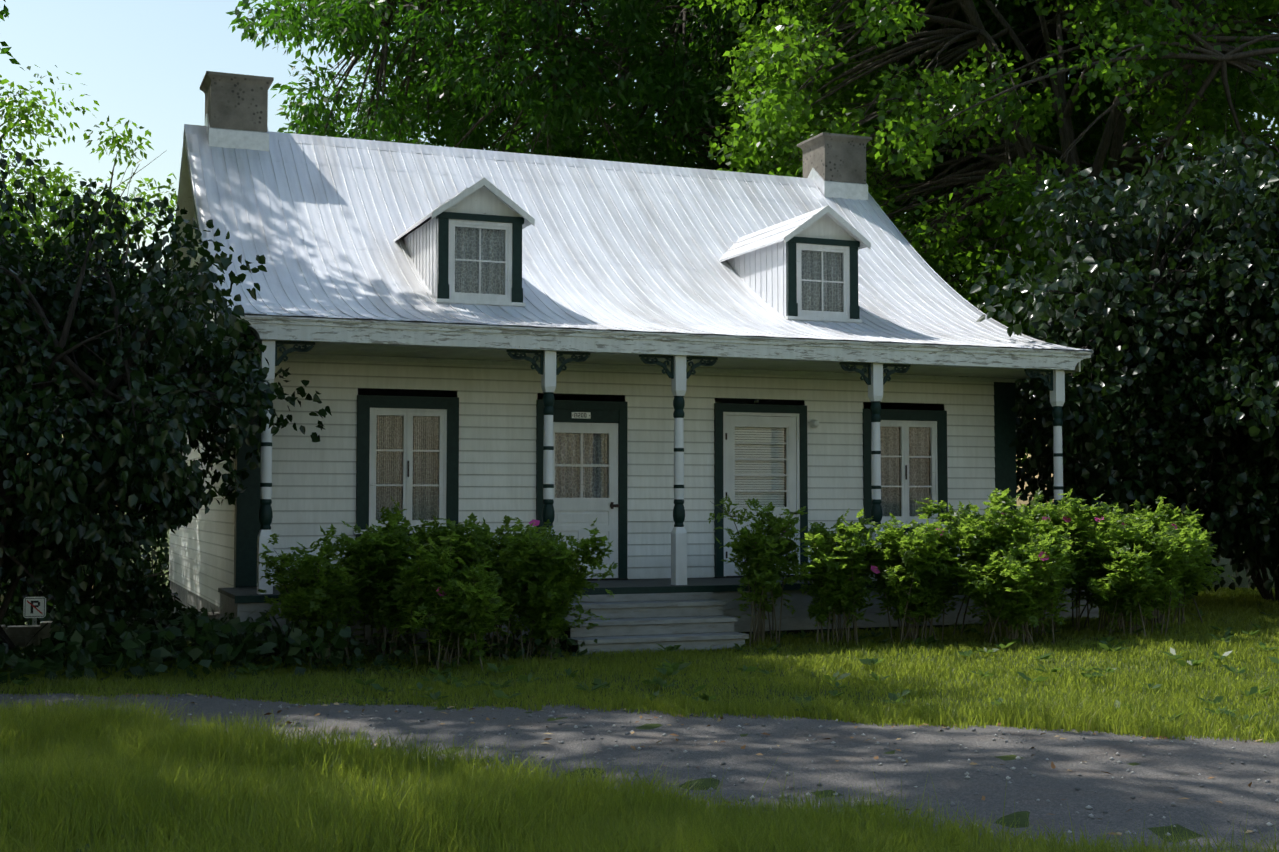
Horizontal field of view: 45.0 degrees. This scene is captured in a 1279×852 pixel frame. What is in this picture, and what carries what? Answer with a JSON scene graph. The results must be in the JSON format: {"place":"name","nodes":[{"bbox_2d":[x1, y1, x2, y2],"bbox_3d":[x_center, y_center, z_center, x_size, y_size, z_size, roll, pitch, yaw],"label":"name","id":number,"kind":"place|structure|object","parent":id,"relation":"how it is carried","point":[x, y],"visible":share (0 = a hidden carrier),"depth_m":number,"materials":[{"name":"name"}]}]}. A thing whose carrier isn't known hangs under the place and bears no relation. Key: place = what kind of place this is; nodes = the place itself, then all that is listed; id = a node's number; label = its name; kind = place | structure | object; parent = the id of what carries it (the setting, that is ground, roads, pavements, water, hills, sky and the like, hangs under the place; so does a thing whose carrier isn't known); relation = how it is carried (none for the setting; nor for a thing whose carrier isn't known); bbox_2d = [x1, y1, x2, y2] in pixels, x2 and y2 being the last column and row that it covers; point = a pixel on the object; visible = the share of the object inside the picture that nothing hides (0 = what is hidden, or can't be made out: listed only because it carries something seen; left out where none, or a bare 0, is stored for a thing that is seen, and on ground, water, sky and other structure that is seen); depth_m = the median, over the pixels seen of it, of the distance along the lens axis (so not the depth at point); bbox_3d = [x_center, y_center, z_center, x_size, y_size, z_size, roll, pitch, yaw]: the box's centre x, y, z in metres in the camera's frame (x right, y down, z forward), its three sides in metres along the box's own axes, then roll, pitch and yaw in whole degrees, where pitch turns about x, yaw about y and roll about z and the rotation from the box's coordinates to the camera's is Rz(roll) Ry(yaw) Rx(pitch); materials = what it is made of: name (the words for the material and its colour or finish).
{"place":"outdoors","nodes":[
{"label":"outdoors","id":0,"kind":"place"},
{"bbox_2d":[0,0,1277,505],"label":"sky","id":1,"kind":"structure","parent":0,"point":[145,63],"materials":[{"name":"blue"}]},
{"bbox_2d":[0,693,1278,851],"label":"driveway","id":2,"kind":"structure","parent":0,"point":[1151,782],"depth_m":9.11,"materials":[{"name":"grey asphalt"}]},
{"bbox_2d":[0,684,1263,835],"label":"fallen leaves","id":3,"kind":"object","parent":2,"relation":"on","point":[1053,766],"visible":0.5,"depth_m":10.07,"materials":[{"name":"brown plant"}]},
{"bbox_2d":[2,694,1278,846],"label":"drive pebbles","id":4,"kind":"object","parent":2,"relation":"on","point":[1077,787],"visible":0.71,"depth_m":9.36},
{"bbox_2d":[0,506,1278,850],"bbox_3d":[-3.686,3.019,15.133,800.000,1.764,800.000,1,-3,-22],"label":"fallen leaves","id":5,"kind":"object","parent":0,"point":[1018,818],"depth_m":12.84,"materials":[{"name":"plant"}]},
{"bbox_2d":[23,597,45,624],"bbox_3d":[-8.623,3.462,21.993,0.300,2.056,0.039,1,-3,-22],"label":"no parking sign","id":6,"kind":"object","parent":5,"relation":"on","point":[34,608],"visible":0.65,"depth_m":22.02,"materials":[{"name":"white metal"}]},
{"bbox_2d":[1,564,146,641],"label":"groundcover","id":7,"kind":"object","parent":5,"relation":"on","point":[127,591],"depth_m":16.46,"materials":[{"name":"green plant"}]},
{"bbox_2d":[0,513,169,627],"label":"shrub","id":8,"kind":"object","parent":5,"relation":"on","point":[17,617],"depth_m":24.43,"materials":[{"name":"green plant"}]},
{"bbox_2d":[0,612,219,646],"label":"garden wall","id":9,"kind":"structure","parent":5,"relation":"on","point":[18,634],"depth_m":17.08,"materials":[{"name":"stone"}]},
{"bbox_2d":[0,137,331,661],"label":"tree","id":10,"kind":"object","parent":5,"relation":"on","point":[146,484],"depth_m":13.90,"materials":[{"name":"green plant"}]},
{"bbox_2d":[24,609,319,666],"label":"plants","id":11,"kind":"object","parent":5,"relation":"on","point":[278,631],"visible":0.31,"depth_m":14.48,"materials":[{"name":"green plant"}]},
{"bbox_2d":[0,600,360,683],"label":"groundcover","id":12,"kind":"object","parent":5,"relation":"on","point":[135,648],"visible":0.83,"depth_m":13.63,"materials":[{"name":"green plant"}]},
{"bbox_2d":[256,524,379,666],"bbox_3d":[-2.981,1.584,14.353,1.102,1.365,1.086,-1,-3,18],"label":"rose","id":13,"kind":"object","parent":5,"relation":"on","point":[314,591],"visible":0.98,"depth_m":14.20,"materials":[{"name":"green plant"}]},
{"bbox_2d":[331,497,446,660],"bbox_3d":[-2.418,1.464,14.828,1.340,1.596,1.422,0,-3,6],"label":"rose","id":14,"kind":"object","parent":5,"relation":"on","point":[377,601],"visible":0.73,"depth_m":14.62,"materials":[{"name":"green plant"}]},
{"bbox_2d":[170,577,713,612],"bbox_3d":[-1.221,2.586,21.958,9.780,0.630,8.170,1,-3,-22],"label":"house foundation","id":15,"kind":"object","parent":5,"relation":"on","point":[186,596],"depth_m":21.22,"materials":[{"name":"grey concrete"}]},
{"bbox_2d":[300,629,598,673],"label":"groundcover","id":16,"kind":"object","parent":5,"relation":"on","point":[397,653],"visible":0.65,"depth_m":14.57,"materials":[{"name":"green plant"}]},
{"bbox_2d":[391,520,514,669],"bbox_3d":[-1.666,1.559,14.203,1.228,1.381,0.992,1,-3,-22],"label":"rose","id":17,"kind":"object","parent":5,"relation":"on","point":[453,603],"visible":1,"depth_m":14.10,"materials":[{"name":"green plant"}]},
{"bbox_2d":[391,512,575,661],"bbox_3d":[-1.605,1.578,14.953,1.698,1.427,1.521,1,-3,-22],"label":"rose","id":18,"kind":"object","parent":5,"relation":"on","point":[477,547],"visible":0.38,"depth_m":14.68,"materials":[{"name":"green plant"}]},
{"bbox_2d":[497,517,617,660],"bbox_3d":[-0.880,1.598,15.048,1.342,1.425,1.248,1,-3,-22],"label":"rose","id":19,"kind":"object","parent":5,"relation":"on","point":[549,596],"visible":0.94,"depth_m":14.80,"materials":[{"name":"green plant"}]},
{"bbox_2d":[226,0,910,224],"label":"tree","id":20,"kind":"object","parent":5,"relation":"on","point":[253,32],"depth_m":41.84,"materials":[{"name":"green plant"}]},
{"bbox_2d":[169,214,1011,606],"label":"house walls","id":21,"kind":"structure","parent":5,"relation":"on","point":[313,488],"depth_m":18.11,"materials":[{"name":"white wood"}]},
{"bbox_2d":[213,311,1016,586],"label":"house trim","id":22,"kind":"structure","parent":21,"relation":"attached to","point":[407,453],"depth_m":17.97,"materials":[{"name":"green wood"}]},
{"bbox_2d":[173,128,1093,403],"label":"house roof","id":23,"kind":"structure","parent":21,"relation":"on","point":[665,294],"depth_m":19.95,"materials":[{"name":"silver metal"}]},
{"bbox_2d":[200,71,273,150],"bbox_3d":[-5.387,-3.988,20.617,0.860,1.213,0.850,1,-3,-22],"label":"chimney","id":24,"kind":"object","parent":23,"relation":"on","point":[236,111],"visible":0.81,"depth_m":20.28,"materials":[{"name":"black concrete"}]},
{"bbox_2d":[394,177,534,306],"bbox_3d":[-2.247,-2.015,18.803,1.210,1.534,2.573,1,-3,-22],"label":"dormer","id":25,"kind":"object","parent":23,"relation":"on","point":[468,240],"visible":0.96,"depth_m":17.81,"materials":[{"name":"green paint"}]},
{"bbox_2d":[171,124,1092,402],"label":"roof seams","id":26,"kind":"object","parent":23,"relation":"on","point":[187,196],"visible":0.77,"depth_m":20.48,"materials":[{"name":"silver metal"}]},
{"bbox_2d":[719,205,870,322],"bbox_3d":[1.879,-1.935,20.441,1.210,1.534,2.573,1,-3,-22],"label":"dormer","id":27,"kind":"object","parent":23,"relation":"on","point":[791,269],"visible":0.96,"depth_m":19.48,"materials":[{"name":"green paint"}]},
{"bbox_2d":[797,132,871,199],"bbox_3d":[3.019,-3.824,23.953,0.850,1.213,0.850,1,-3,-22],"label":"chimney","id":28,"kind":"object","parent":23,"relation":"on","point":[834,165],"visible":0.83,"depth_m":23.63,"materials":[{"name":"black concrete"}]},
{"bbox_2d":[235,0,989,224],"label":"ash tree","id":29,"kind":"object","parent":5,"relation":"on","point":[355,28],"depth_m":34.20,"materials":[{"name":"green plant"}]},
{"bbox_2d":[0,586,1278,851],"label":"grass","id":30,"kind":"structure","parent":5,"relation":"on","point":[76,778],"depth_m":8.58,"materials":[{"name":"green plant"}]},
{"bbox_2d":[2,609,1278,851],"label":"lawn weeds","id":31,"kind":"object","parent":5,"relation":"on","point":[664,669],"visible":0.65,"depth_m":13.32,"materials":[{"name":"green plant"}]},
{"bbox_2d":[218,577,1098,655],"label":"porch steps","id":32,"kind":"structure","parent":5,"relation":"on","point":[696,613],"depth_m":16.25,"materials":[{"name":"grey wood"}]},
{"bbox_2d":[257,340,1064,593],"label":"porch posts","id":33,"kind":"object","parent":32,"relation":"on","point":[678,374],"visible":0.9,"depth_m":16.82,"materials":[{"name":"white wood"}]},
{"bbox_2d":[220,314,1091,379],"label":"porch fascia","id":34,"kind":"structure","parent":33,"relation":"on","point":[389,338],"depth_m":16.85,"materials":[{"name":"white wood"}]},
{"bbox_2d":[708,496,813,644],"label":"rose","id":35,"kind":"object","parent":5,"relation":"on","point":[759,551],"visible":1,"depth_m":16.25,"materials":[{"name":"green plant"}]},
{"bbox_2d":[772,508,879,645],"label":"rose","id":36,"kind":"object","parent":5,"relation":"on","point":[835,575],"visible":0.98,"depth_m":16.03,"materials":[{"name":"green plant"}]},
{"bbox_2d":[853,513,982,644],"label":"rose","id":37,"kind":"object","parent":5,"relation":"on","point":[912,577],"visible":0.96,"depth_m":16.00,"materials":[{"name":"green plant"}]},
{"bbox_2d":[608,0,1244,310],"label":"ash tree","id":38,"kind":"object","parent":5,"relation":"on","point":[992,21],"depth_m":34.65,"materials":[{"name":"green plant"}]},
{"bbox_2d":[695,0,1278,470],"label":"poplar tree","id":39,"kind":"object","parent":5,"relation":"on","point":[769,112],"depth_m":26.26,"materials":[{"name":"green plant"}]},
{"bbox_2d":[945,514,1075,646],"bbox_3d":[3.859,1.573,15.647,1.231,1.373,1.260,1,-3,-22],"label":"rose","id":40,"kind":"object","parent":5,"relation":"on","point":[1010,585],"visible":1,"depth_m":15.55,"materials":[{"name":"green plant"}]},
{"bbox_2d":[914,488,1118,640],"bbox_3d":[4.004,1.469,16.462,2.033,1.600,2.070,1,-3,-22],"label":"rose","id":41,"kind":"object","parent":5,"relation":"on","point":[1046,520],"visible":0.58,"depth_m":16.22,"materials":[{"name":"green plant"}]},
{"bbox_2d":[835,0,1278,521],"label":"tree","id":42,"kind":"object","parent":5,"relation":"on","point":[1081,112],"depth_m":32.77,"materials":[{"name":"green plant"}]},
{"bbox_2d":[959,113,1278,601],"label":"tree","id":43,"kind":"object","parent":5,"relation":"on","point":[1224,388],"depth_m":19.54,"materials":[{"name":"green plant"}]},
{"bbox_2d":[1046,498,1196,630],"bbox_3d":[5.212,1.545,17.166,1.803,1.527,1.599,1,-3,-22],"label":"rose","id":44,"kind":"object","parent":5,"relation":"on","point":[1113,520],"visible":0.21,"depth_m":16.93,"materials":[{"name":"green plant"}]},
{"bbox_2d":[1076,519,1207,636],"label":"rose","id":45,"kind":"object","parent":5,"relation":"on","point":[1141,568],"visible":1,"depth_m":16.02,"materials":[{"name":"green plant"}]},
{"bbox_2d":[1104,495,1234,627],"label":"rose","id":46,"kind":"object","parent":5,"relation":"on","point":[1197,578],"visible":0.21,"depth_m":17.32,"materials":[{"name":"green plant"}]},
{"bbox_3d":[-13.644,-4.867,21.558,10.316,18.296,10.323,1,-3,-22],"label":"tall tree wood","id":47,"kind":"object","parent":5,"relation":"on","visible":0},
{"bbox_2d":[0,0,20,82],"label":"tall tree","id":48,"kind":"object","parent":47,"relation":"attached to","point":[4,43],"visible":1,"depth_m":24.68,"materials":[{"name":"green plant"}]},
{"bbox_2d":[0,65,177,436],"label":"tree","id":49,"kind":"object","parent":47,"relation":"attached to","point":[50,193],"depth_m":26.23,"materials":[{"name":"green plant"}]}
]}

